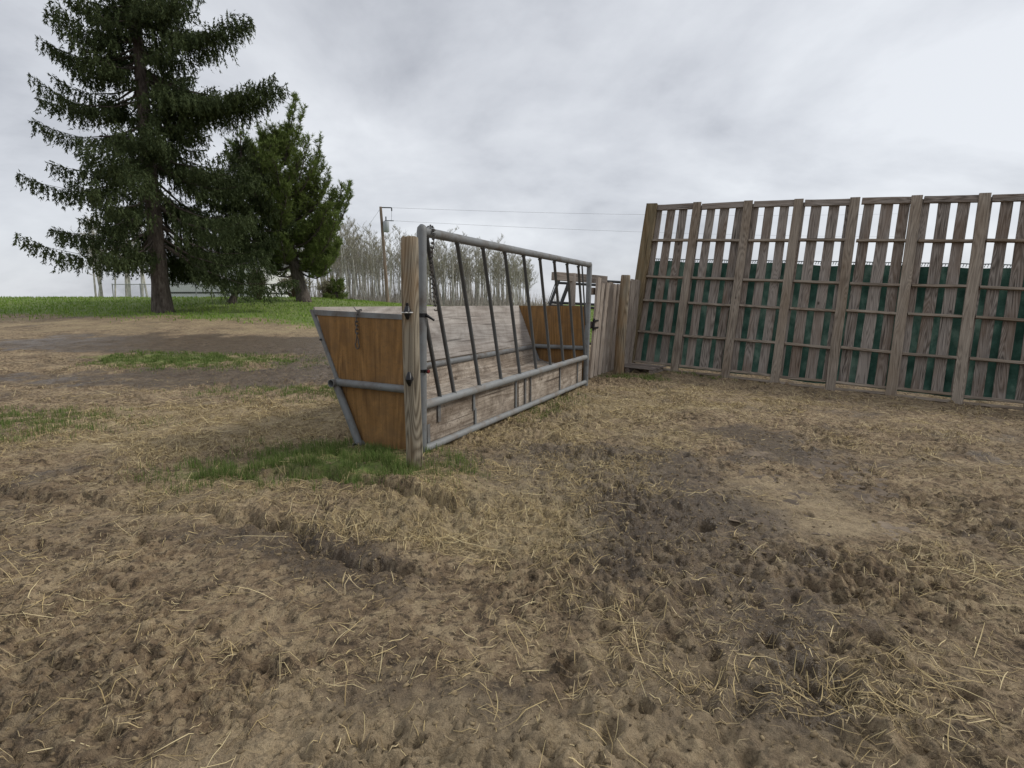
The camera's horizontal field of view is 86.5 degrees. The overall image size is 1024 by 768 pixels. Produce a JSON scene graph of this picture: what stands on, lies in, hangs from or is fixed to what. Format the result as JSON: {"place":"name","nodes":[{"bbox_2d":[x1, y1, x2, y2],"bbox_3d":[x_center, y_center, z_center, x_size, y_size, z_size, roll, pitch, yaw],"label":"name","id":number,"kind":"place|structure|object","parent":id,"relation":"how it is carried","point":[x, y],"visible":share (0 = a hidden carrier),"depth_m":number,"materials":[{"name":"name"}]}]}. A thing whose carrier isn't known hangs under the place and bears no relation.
{"place":"outdoors","nodes":[
{"label":"outdoors","id":0,"kind":"place"},
{"bbox_2d":[0,296,593,341],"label":"lawn grass","id":1,"kind":"structure","parent":0,"point":[378,303],"depth_m":24.08,"materials":[{"name":"plant"}]},
{"bbox_2d":[0,349,738,496],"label":"rough grass","id":2,"kind":"structure","parent":0,"point":[381,455],"depth_m":5.09,"materials":[{"name":"plant"}]},
{"bbox_2d":[0,298,1023,767],"bbox_3d":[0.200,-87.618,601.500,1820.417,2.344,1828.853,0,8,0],"label":"ground","id":3,"kind":"structure","parent":0,"point":[44,350],"depth_m":2.78,"materials":[{"name":"soil"}]},
{"bbox_2d":[70,214,96,295],"bbox_3d":[-42.967,-12.976,56.723,2.838,9.439,4.036,1,8,8],"label":"aspen tree","id":4,"kind":"object","parent":3,"relation":"on","point":[95,291],"visible":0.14,"depth_m":55.98,"materials":[{"name":"grey plant"}]},
{"bbox_2d":[74,222,99,290],"bbox_3d":[-39.971,-11.491,51.702,2.412,7.905,2.792,8,12,44],"label":"aspen tree","id":5,"kind":"object","parent":3,"relation":"on","point":[84,232],"visible":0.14,"depth_m":51.13,"materials":[{"name":"grey plant"}]},
{"bbox_2d":[86,217,102,296],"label":"aspen tree","id":6,"kind":"object","parent":3,"relation":"on","point":[101,291],"visible":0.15,"depth_m":49.14,"materials":[{"name":"grey plant"}]},
{"bbox_2d":[85,231,105,289],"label":"aspen tree","id":7,"kind":"object","parent":3,"relation":"on","point":[95,271],"visible":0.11,"depth_m":50.70,"materials":[{"name":"grey plant"}]},
{"bbox_2d":[110,250,120,297],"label":"aspen tree","id":8,"kind":"object","parent":3,"relation":"on","point":[115,279],"visible":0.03,"depth_m":62.67,"materials":[{"name":"grey plant"}]},
{"bbox_2d":[119,226,130,296],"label":"aspen tree","id":9,"kind":"object","parent":3,"relation":"on","point":[129,288],"visible":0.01,"depth_m":49.66,"materials":[{"name":"grey plant"}]},
{"bbox_2d":[127,220,146,296],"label":"aspen tree","id":10,"kind":"object","parent":3,"relation":"on","point":[142,282],"visible":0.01,"depth_m":49.75,"materials":[{"name":"grey plant"}]},
{"bbox_2d":[135,227,147,296],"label":"aspen tree","id":11,"kind":"object","parent":3,"relation":"on","point":[145,287],"visible":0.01,"depth_m":50.73,"materials":[{"name":"grey plant"}]},
{"bbox_2d":[12,0,300,312],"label":"spruce tree","id":12,"kind":"object","parent":3,"relation":"on","point":[182,113],"visible":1,"depth_m":20.06,"materials":[{"name":"green plant"}]},
{"bbox_2d":[112,283,279,297],"bbox_3d":[-20.900,-6.016,36.008,11.070,1.250,0.070,0,8,0],"label":"wire fence","id":13,"kind":"object","parent":3,"relation":"on","point":[140,292],"visible":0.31,"depth_m":35.98,"materials":[{"name":"metal"}]},
{"bbox_2d":[166,250,292,297],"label":"white house","id":14,"kind":"structure","parent":3,"relation":"on","point":[192,288],"depth_m":39.49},
{"bbox_2d":[177,134,298,303],"bbox_3d":[-12.447,-7.497,25.651,4.691,7.853,4.456,2,9,14],"label":"spruce tree","id":15,"kind":"object","parent":3,"relation":"on","point":[245,156],"visible":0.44,"depth_m":24.63,"materials":[{"name":"green plant"}]},
{"bbox_2d":[244,265,269,299],"bbox_3d":[-13.177,-5.245,28.101,1.404,1.860,1.338,0,8,0],"label":"bare shrub","id":16,"kind":"object","parent":3,"relation":"on","point":[263,282],"visible":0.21,"depth_m":28.05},
{"bbox_2d":[226,90,354,301],"bbox_3d":[-10.686,-9.182,27.030,5.993,10.594,5.517,0,8,0],"label":"pine tree","id":17,"kind":"object","parent":3,"relation":"on","point":[276,151],"visible":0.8,"depth_m":26.32,"materials":[{"name":"green plant"}]},
{"bbox_2d":[277,274,313,297],"bbox_3d":[-12.356,-5.669,30.983,2.095,1.644,1.964,-3,9,-22],"label":"bare shrub","id":18,"kind":"object","parent":3,"relation":"on","point":[292,288],"visible":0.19,"depth_m":30.79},
{"bbox_2d":[314,275,346,296],"bbox_3d":[-11.054,-5.870,32.963,2.179,1.558,2.107,3,9,19],"label":"bare shrub","id":19,"kind":"object","parent":3,"relation":"on","point":[323,288],"visible":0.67,"depth_m":32.70,"materials":[{"name":"plant"}]},
{"bbox_2d":[322,274,352,300],"bbox_3d":[-10.593,-5.499,32.476,1.984,2.092,1.723,4,9,23],"label":"bush","id":20,"kind":"object","parent":3,"relation":"on","point":[335,287],"visible":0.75,"depth_m":32.31,"materials":[{"name":"green plant"}]},
{"bbox_2d":[331,248,343,277],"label":"aspen tree","id":21,"kind":"object","parent":3,"relation":"on","point":[337,264],"visible":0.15,"depth_m":52.09,"materials":[{"name":"grey plant"}]},
{"bbox_2d":[330,234,345,278],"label":"aspen tree","id":22,"kind":"object","parent":3,"relation":"on","point":[335,264],"visible":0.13,"depth_m":50.81,"materials":[{"name":"grey plant"}]},
{"bbox_2d":[335,227,348,278],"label":"aspen tree","id":23,"kind":"object","parent":3,"relation":"on","point":[341,261],"visible":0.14,"depth_m":53.84,"materials":[{"name":"grey plant"}]},
{"bbox_2d":[335,222,354,290],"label":"aspen tree","id":24,"kind":"object","parent":3,"relation":"on","point":[342,258],"visible":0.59,"depth_m":49.08,"materials":[{"name":"grey plant"}]},
{"bbox_2d":[340,222,354,296],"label":"aspen tree","id":25,"kind":"object","parent":3,"relation":"on","point":[347,241],"visible":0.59,"depth_m":49.95,"materials":[{"name":"grey plant"}]},
{"bbox_2d":[340,222,361,299],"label":"aspen tree","id":26,"kind":"object","parent":3,"relation":"on","point":[352,261],"visible":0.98,"depth_m":49.35,"materials":[{"name":"grey plant"}]},
{"bbox_2d":[340,220,368,295],"bbox_3d":[-15.629,-11.970,53.328,2.256,8.376,2.889,6,11,37],"label":"aspen tree","id":27,"kind":"object","parent":3,"relation":"on","point":[353,256],"visible":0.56,"depth_m":53.08,"materials":[{"name":"grey plant"}]},
{"bbox_2d":[341,216,370,293],"bbox_3d":[-16.055,-12.834,56.665,3.950,9.180,2.752,0,8,3],"label":"aspen tree","id":28,"kind":"object","parent":3,"relation":"on","point":[351,258],"visible":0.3,"depth_m":56.80,"materials":[{"name":"grey plant"}]},
{"bbox_2d":[347,232,366,289],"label":"aspen tree","id":29,"kind":"object","parent":3,"relation":"on","point":[358,266],"visible":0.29,"depth_m":56.00,"materials":[{"name":"grey plant"}]},
{"bbox_2d":[348,236,365,298],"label":"aspen tree","id":30,"kind":"object","parent":3,"relation":"on","point":[357,274],"visible":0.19,"depth_m":57.71,"materials":[{"name":"grey plant"}]},
{"bbox_2d":[347,233,366,288],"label":"aspen tree","id":31,"kind":"object","parent":3,"relation":"on","point":[355,267],"visible":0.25,"depth_m":56.22,"materials":[{"name":"grey plant"}]},
{"bbox_2d":[351,232,370,297],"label":"aspen tree","id":32,"kind":"object","parent":3,"relation":"on","point":[361,259],"visible":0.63,"depth_m":52.35,"materials":[{"name":"grey plant"}]},
{"bbox_2d":[350,236,372,299],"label":"aspen tree","id":33,"kind":"object","parent":3,"relation":"on","point":[364,246],"visible":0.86,"depth_m":50.52,"materials":[{"name":"grey plant"}]},
{"bbox_2d":[358,233,369,294],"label":"aspen tree","id":34,"kind":"object","parent":3,"relation":"on","point":[364,264],"visible":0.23,"depth_m":64.15,"materials":[{"name":"grey plant"}]},
{"bbox_2d":[358,230,376,300],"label":"aspen tree","id":35,"kind":"object","parent":3,"relation":"on","point":[367,260],"visible":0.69,"depth_m":52.30,"materials":[{"name":"grey plant"}]},
{"bbox_2d":[357,222,382,295],"bbox_3d":[-14.095,-12.231,55.101,2.715,8.394,2.483,-1,11,3],"label":"aspen tree","id":36,"kind":"object","parent":3,"relation":"on","point":[364,237],"visible":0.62,"depth_m":54.61,"materials":[{"name":"grey plant"}]},
{"bbox_2d":[364,240,380,293],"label":"aspen tree","id":37,"kind":"object","parent":3,"relation":"on","point":[371,258],"visible":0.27,"depth_m":61.34,"materials":[{"name":"grey plant"}]},
{"bbox_2d":[365,229,382,299],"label":"aspen tree","id":38,"kind":"object","parent":3,"relation":"on","point":[370,263],"visible":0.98,"depth_m":49.19,"materials":[{"name":"grey plant"}]},
{"bbox_2d":[369,239,382,298],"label":"aspen tree","id":39,"kind":"object","parent":3,"relation":"on","point":[377,266],"visible":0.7,"depth_m":51.21,"materials":[{"name":"grey plant"}]},
{"bbox_2d":[368,237,383,294],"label":"aspen tree","id":40,"kind":"object","parent":3,"relation":"on","point":[375,262],"visible":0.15,"depth_m":63.57,"materials":[{"name":"grey plant"}]},
{"bbox_2d":[371,244,382,286],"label":"aspen tree","id":41,"kind":"object","parent":3,"relation":"on","point":[378,262],"visible":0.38,"depth_m":57.16,"materials":[{"name":"grey plant"}]},
{"bbox_2d":[372,250,389,295],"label":"aspen tree","id":42,"kind":"object","parent":3,"relation":"on","point":[381,268],"visible":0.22,"depth_m":58.56,"materials":[{"name":"grey plant"}]},
{"bbox_2d":[379,207,393,301],"bbox_3d":[-10.030,-10.259,43.925,1.110,7.851,0.480,0,8,0],"label":"utility pole","id":43,"kind":"object","parent":3,"relation":"on","point":[385,226],"visible":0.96,"depth_m":43.73,"materials":[{"name":"brown wood"}]},
{"bbox_2d":[405,221,858,236],"bbox_3d":[15.260,-14.091,50.006,51.147,0.484,0.014,-2,9,-15],"label":"power line","id":44,"kind":"object","parent":43,"relation":"attached to","point":[576,229],"visible":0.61,"depth_m":47.48,"materials":[{"name":"metal"}]},
{"bbox_2d":[410,208,861,215],"bbox_3d":[15.185,-15.821,49.777,51.280,1.595,0.014,-2,9,-14],"label":"power line","id":45,"kind":"object","parent":43,"relation":"attached to","point":[575,213],"visible":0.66,"depth_m":46.58,"materials":[{"name":"metal"}]},
{"bbox_2d":[377,235,395,289],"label":"aspen tree","id":46,"kind":"object","parent":3,"relation":"on","point":[386,249],"visible":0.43,"depth_m":51.89,"materials":[{"name":"grey plant"}]},
{"bbox_2d":[381,250,396,293],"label":"aspen tree","id":47,"kind":"object","parent":3,"relation":"on","point":[393,272],"visible":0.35,"depth_m":57.99,"materials":[{"name":"grey plant"}]},
{"bbox_2d":[381,227,400,299],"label":"aspen tree","id":48,"kind":"object","parent":3,"relation":"on","point":[390,258],"visible":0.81,"depth_m":49.18,"materials":[{"name":"grey plant"}]},
{"bbox_2d":[382,250,400,287],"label":"aspen tree","id":49,"kind":"object","parent":3,"relation":"on","point":[391,273],"visible":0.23,"depth_m":62.83,"materials":[{"name":"grey plant"}]},
{"bbox_2d":[389,248,400,292],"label":"aspen tree","id":50,"kind":"object","parent":3,"relation":"on","point":[397,280],"visible":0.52,"depth_m":56.14,"materials":[{"name":"grey plant"}]},
{"bbox_2d":[392,255,400,295],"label":"aspen tree","id":51,"kind":"object","parent":3,"relation":"on","point":[399,277],"visible":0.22,"depth_m":62.65,"materials":[{"name":"grey plant"}]},
{"bbox_2d":[389,225,405,270],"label":"aspen tree","id":52,"kind":"object","parent":3,"relation":"on","point":[396,247],"visible":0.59,"depth_m":51.24,"materials":[{"name":"grey plant"}]},
{"bbox_2d":[401,236,422,466],"bbox_3d":[-0.822,-0.111,4.444,0.147,2.142,0.231,0,8,0],"label":"wooden post","id":53,"kind":"object","parent":3,"relation":"on","point":[410,327],"visible":0.91,"depth_m":4.39,"materials":[{"name":"brown wood"}]},
{"bbox_2d":[427,242,433,304],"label":"aspen tree","id":54,"kind":"object","parent":3,"relation":"on","point":[427,283],"visible":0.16,"depth_m":49.54,"materials":[{"name":"grey plant"}]},
{"bbox_2d":[427,260,436,304],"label":"aspen tree","id":55,"kind":"object","parent":3,"relation":"on","point":[430,280],"visible":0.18,"depth_m":51.36,"materials":[{"name":"grey plant"}]},
{"bbox_2d":[304,268,561,305],"bbox_3d":[-13.872,-10.003,57.987,40.849,3.947,23.504,0,8,0],"label":"brush","id":56,"kind":"object","parent":3,"relation":"on","point":[472,300],"visible":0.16,"depth_m":50.56,"materials":[{"name":"plant"}]},
{"bbox_2d":[428,248,439,300],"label":"aspen tree","id":57,"kind":"object","parent":3,"relation":"on","point":[436,270],"visible":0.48,"depth_m":52.26,"materials":[{"name":"grey plant"}]},
{"bbox_2d":[427,242,447,272],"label":"aspen tree","id":58,"kind":"object","parent":3,"relation":"on","point":[440,257],"visible":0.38,"depth_m":56.71,"materials":[{"name":"grey plant"}]},
{"bbox_2d":[434,251,443,286],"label":"aspen tree","id":59,"kind":"object","parent":3,"relation":"on","point":[438,283],"visible":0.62,"depth_m":53.26,"materials":[{"name":"grey plant"}]},
{"bbox_2d":[434,239,443,280],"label":"aspen tree","id":60,"kind":"object","parent":3,"relation":"on","point":[438,255],"visible":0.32,"depth_m":55.56,"materials":[{"name":"grey plant"}]},
{"bbox_2d":[434,239,448,292],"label":"aspen tree","id":61,"kind":"object","parent":3,"relation":"on","point":[441,278],"visible":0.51,"depth_m":54.39,"materials":[{"name":"grey plant"}]},
{"bbox_2d":[438,254,450,298],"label":"aspen tree","id":62,"kind":"object","parent":3,"relation":"on","point":[443,274],"visible":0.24,"depth_m":59.14,"materials":[{"name":"grey plant"}]},
{"bbox_2d":[437,242,454,305],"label":"aspen tree","id":63,"kind":"object","parent":3,"relation":"on","point":[443,263],"visible":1,"depth_m":49.50,"materials":[{"name":"grey plant"}]},
{"bbox_2d":[310,224,591,451],"bbox_3d":[-0.324,-0.715,7.343,1.438,2.122,5.100,4,9,25],"label":"cattle feeder","id":64,"kind":"object","parent":3,"relation":"on","point":[490,371],"visible":0.91,"depth_m":6.10,"materials":[{"name":"grey paint"}]},
{"bbox_2d":[355,309,361,348],"bbox_3d":[-1.452,-0.522,5.190,0.096,0.383,0.055,-6,10,-37],"label":"chain","id":65,"kind":"object","parent":64,"relation":"hanging from","point":[356,325],"visible":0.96,"depth_m":5.17,"materials":[{"name":"metal"}]},
{"bbox_2d":[427,224,437,310],"bbox_3d":[-0.734,-1.057,4.964,0.084,0.779,0.191,-3,9,-23],"label":"chain","id":66,"kind":"object","parent":64,"relation":"hanging from","point":[431,260],"visible":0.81,"depth_m":4.89,"materials":[{"name":"metal"}]},
{"bbox_2d":[440,227,463,302],"bbox_3d":[-5.637,-10.986,51.321,2.278,7.589,3.252,-1,8,-9],"label":"aspen tree","id":67,"kind":"object","parent":3,"relation":"on","point":[452,266],"visible":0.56,"depth_m":50.58,"materials":[{"name":"grey plant"}]},
{"bbox_2d":[445,252,458,284],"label":"aspen tree","id":68,"kind":"object","parent":3,"relation":"on","point":[451,265],"visible":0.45,"depth_m":56.39,"materials":[{"name":"grey plant"}]},
{"bbox_2d":[446,257,458,297],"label":"aspen tree","id":69,"kind":"object","parent":3,"relation":"on","point":[451,274],"visible":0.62,"depth_m":54.25,"materials":[{"name":"grey plant"}]},
{"bbox_2d":[454,246,468,301],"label":"aspen tree","id":70,"kind":"object","parent":3,"relation":"on","point":[459,272],"visible":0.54,"depth_m":54.51,"materials":[{"name":"grey plant"}]},
{"bbox_2d":[454,231,475,297],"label":"aspen tree","id":71,"kind":"object","parent":3,"relation":"on","point":[466,260],"visible":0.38,"depth_m":55.52,"materials":[{"name":"grey plant"}]},
{"bbox_2d":[454,244,477,289],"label":"aspen tree","id":72,"kind":"object","parent":3,"relation":"on","point":[467,265],"visible":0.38,"depth_m":59.11,"materials":[{"name":"grey plant"}]},
{"bbox_2d":[462,247,474,295],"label":"aspen tree","id":73,"kind":"object","parent":3,"relation":"on","point":[468,271],"visible":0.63,"depth_m":57.45,"materials":[{"name":"grey plant"}]},
{"bbox_2d":[466,237,480,301],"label":"aspen tree","id":74,"kind":"object","parent":3,"relation":"on","point":[473,264],"visible":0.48,"depth_m":54.90,"materials":[{"name":"grey plant"}]},
{"bbox_2d":[469,246,479,296],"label":"aspen tree","id":75,"kind":"object","parent":3,"relation":"on","point":[474,270],"visible":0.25,"depth_m":64.47,"materials":[{"name":"grey plant"}]},
{"bbox_2d":[468,247,484,304],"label":"aspen tree","id":76,"kind":"object","parent":3,"relation":"on","point":[478,271],"visible":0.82,"depth_m":50.36,"materials":[{"name":"grey plant"}]},
{"bbox_2d":[470,249,485,298],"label":"aspen tree","id":77,"kind":"object","parent":3,"relation":"on","point":[479,274],"visible":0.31,"depth_m":52.78,"materials":[{"name":"grey plant"}]},
{"bbox_2d":[477,250,490,301],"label":"aspen tree","id":78,"kind":"object","parent":3,"relation":"on","point":[489,251],"visible":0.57,"depth_m":50.50,"materials":[{"name":"grey plant"}]},
{"bbox_2d":[480,249,494,303],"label":"aspen tree","id":79,"kind":"object","parent":3,"relation":"on","point":[490,275],"visible":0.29,"depth_m":53.50,"materials":[{"name":"grey plant"}]},
{"bbox_2d":[489,253,496,288],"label":"aspen tree","id":80,"kind":"object","parent":3,"relation":"on","point":[491,272],"visible":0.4,"depth_m":58.52,"materials":[{"name":"grey plant"}]},
{"bbox_2d":[487,240,500,303],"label":"aspen tree","id":81,"kind":"object","parent":3,"relation":"on","point":[493,267],"visible":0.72,"depth_m":51.95,"materials":[{"name":"grey plant"}]},
{"bbox_2d":[488,258,503,298],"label":"aspen tree","id":82,"kind":"object","parent":3,"relation":"on","point":[494,269],"visible":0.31,"depth_m":57.22,"materials":[{"name":"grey plant"}]},
{"bbox_2d":[494,252,502,303],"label":"aspen tree","id":83,"kind":"object","parent":3,"relation":"on","point":[497,265],"visible":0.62,"depth_m":52.84,"materials":[{"name":"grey plant"}]},
{"bbox_2d":[494,251,509,302],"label":"aspen tree","id":84,"kind":"object","parent":3,"relation":"on","point":[499,270],"visible":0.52,"depth_m":50.74,"materials":[{"name":"grey plant"}]},
{"bbox_2d":[490,234,514,304],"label":"aspen tree","id":85,"kind":"object","parent":3,"relation":"on","point":[500,268],"visible":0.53,"depth_m":54.41,"materials":[{"name":"grey plant"}]},
{"bbox_2d":[499,258,505,293],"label":"aspen tree","id":86,"kind":"object","parent":3,"relation":"on","point":[502,276],"visible":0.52,"depth_m":53.95,"materials":[{"name":"grey plant"}]},
{"bbox_2d":[503,253,519,292],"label":"aspen tree","id":87,"kind":"object","parent":3,"relation":"on","point":[510,270],"visible":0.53,"depth_m":52.70,"materials":[{"name":"grey plant"}]},
{"bbox_2d":[0,428,1023,767],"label":"mud clods","id":88,"kind":"object","parent":3,"relation":"on","point":[566,736],"visible":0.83,"depth_m":2.35,"materials":[{"name":"soil"}]},
{"bbox_2d":[0,353,1023,767],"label":"loose straw","id":89,"kind":"object","parent":3,"relation":"on","point":[480,531],"visible":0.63,"depth_m":3.39,"materials":[{"name":"plant"}]},
{"bbox_2d":[508,259,521,304],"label":"aspen tree","id":90,"kind":"object","parent":3,"relation":"on","point":[514,268],"visible":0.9,"depth_m":49.16,"materials":[{"name":"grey plant"}]},
{"bbox_2d":[510,255,519,303],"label":"aspen tree","id":91,"kind":"object","parent":3,"relation":"on","point":[512,274],"visible":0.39,"depth_m":56.12,"materials":[{"name":"grey plant"}]},
{"bbox_2d":[512,255,522,301],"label":"aspen tree","id":92,"kind":"object","parent":3,"relation":"on","point":[520,279],"visible":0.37,"depth_m":58.30,"materials":[{"name":"grey plant"}]},
{"bbox_2d":[514,257,522,303],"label":"aspen tree","id":93,"kind":"object","parent":3,"relation":"on","point":[518,278],"visible":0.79,"depth_m":52.75,"materials":[{"name":"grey plant"}]},
{"bbox_2d":[522,258,538,302],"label":"aspen tree","id":94,"kind":"object","parent":3,"relation":"on","point":[529,271],"visible":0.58,"depth_m":50.22,"materials":[{"name":"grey plant"}]},
{"bbox_2d":[523,258,538,288],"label":"aspen tree","id":95,"kind":"object","parent":3,"relation":"on","point":[529,274],"visible":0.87,"depth_m":49.04,"materials":[{"name":"grey plant"}]},
{"bbox_2d":[551,272,607,305],"bbox_3d":[1.494,-1.305,12.059,1.475,2.271,0.154,-5,10,-33],"label":"timber frame","id":96,"kind":"object","parent":3,"relation":"on","point":[562,276],"visible":0.32,"depth_m":11.76,"materials":[{"name":"wood"}]},
{"bbox_2d":[613,275,629,374],"bbox_3d":[2.169,-1.023,10.801,0.301,2.251,0.214,0,8,0],"label":"wooden post","id":97,"kind":"object","parent":3,"relation":"on","point":[620,343],"visible":0.88,"depth_m":10.71,"materials":[{"name":"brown wood"}]},
{"bbox_2d":[624,363,665,373],"bbox_3d":[2.583,-0.347,11.605,1.218,0.191,0.803,5,10,29],"label":"wooden pallet","id":98,"kind":"object","parent":3,"relation":"on","point":[631,367],"visible":0.62,"depth_m":11.35,"materials":[{"name":"wood"}]},
{"bbox_2d":[729,450,915,540],"bbox_3d":[2.340,0.813,4.213,1.100,0.048,1.900,4,9,25],"label":"dirt patch","id":99,"kind":"object","parent":3,"relation":"on","point":[868,500],"visible":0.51,"depth_m":4.14,"materials":[{"name":"soil"}]},
{"bbox_2d":[632,193,1023,411],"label":"windbreak fence","id":100,"kind":"object","parent":3,"relation":"on","point":[953,331],"visible":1,"depth_m":10.23,"materials":[{"name":"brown wood"}]},
{"bbox_2d":[624,279,640,363],"bbox_3d":[2.515,-1.314,11.792,0.170,1.889,0.872,7,11,38],"label":"board fence","id":101,"kind":"object","parent":100,"relation":"attached to","point":[634,292],"visible":0.57,"depth_m":11.80,"materials":[{"name":"wood"}]},
{"bbox_2d":[588,277,619,377],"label":"board gate","id":102,"kind":"structure","parent":101,"relation":"attached to","point":[603,324],"depth_m":10.51,"materials":[{"name":"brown wood"}]},
{"bbox_2d":[0,0,1023,303],"label":"sky","id":103,"kind":"structure","parent":0,"point":[602,110],"materials":[{"name":"grey"}]},
{"bbox_2d":[548,280,620,344],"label":"pipe gate","id":104,"kind":"structure","parent":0,"point":[561,302],"depth_m":13.05,"materials":[{"name":"metal"}]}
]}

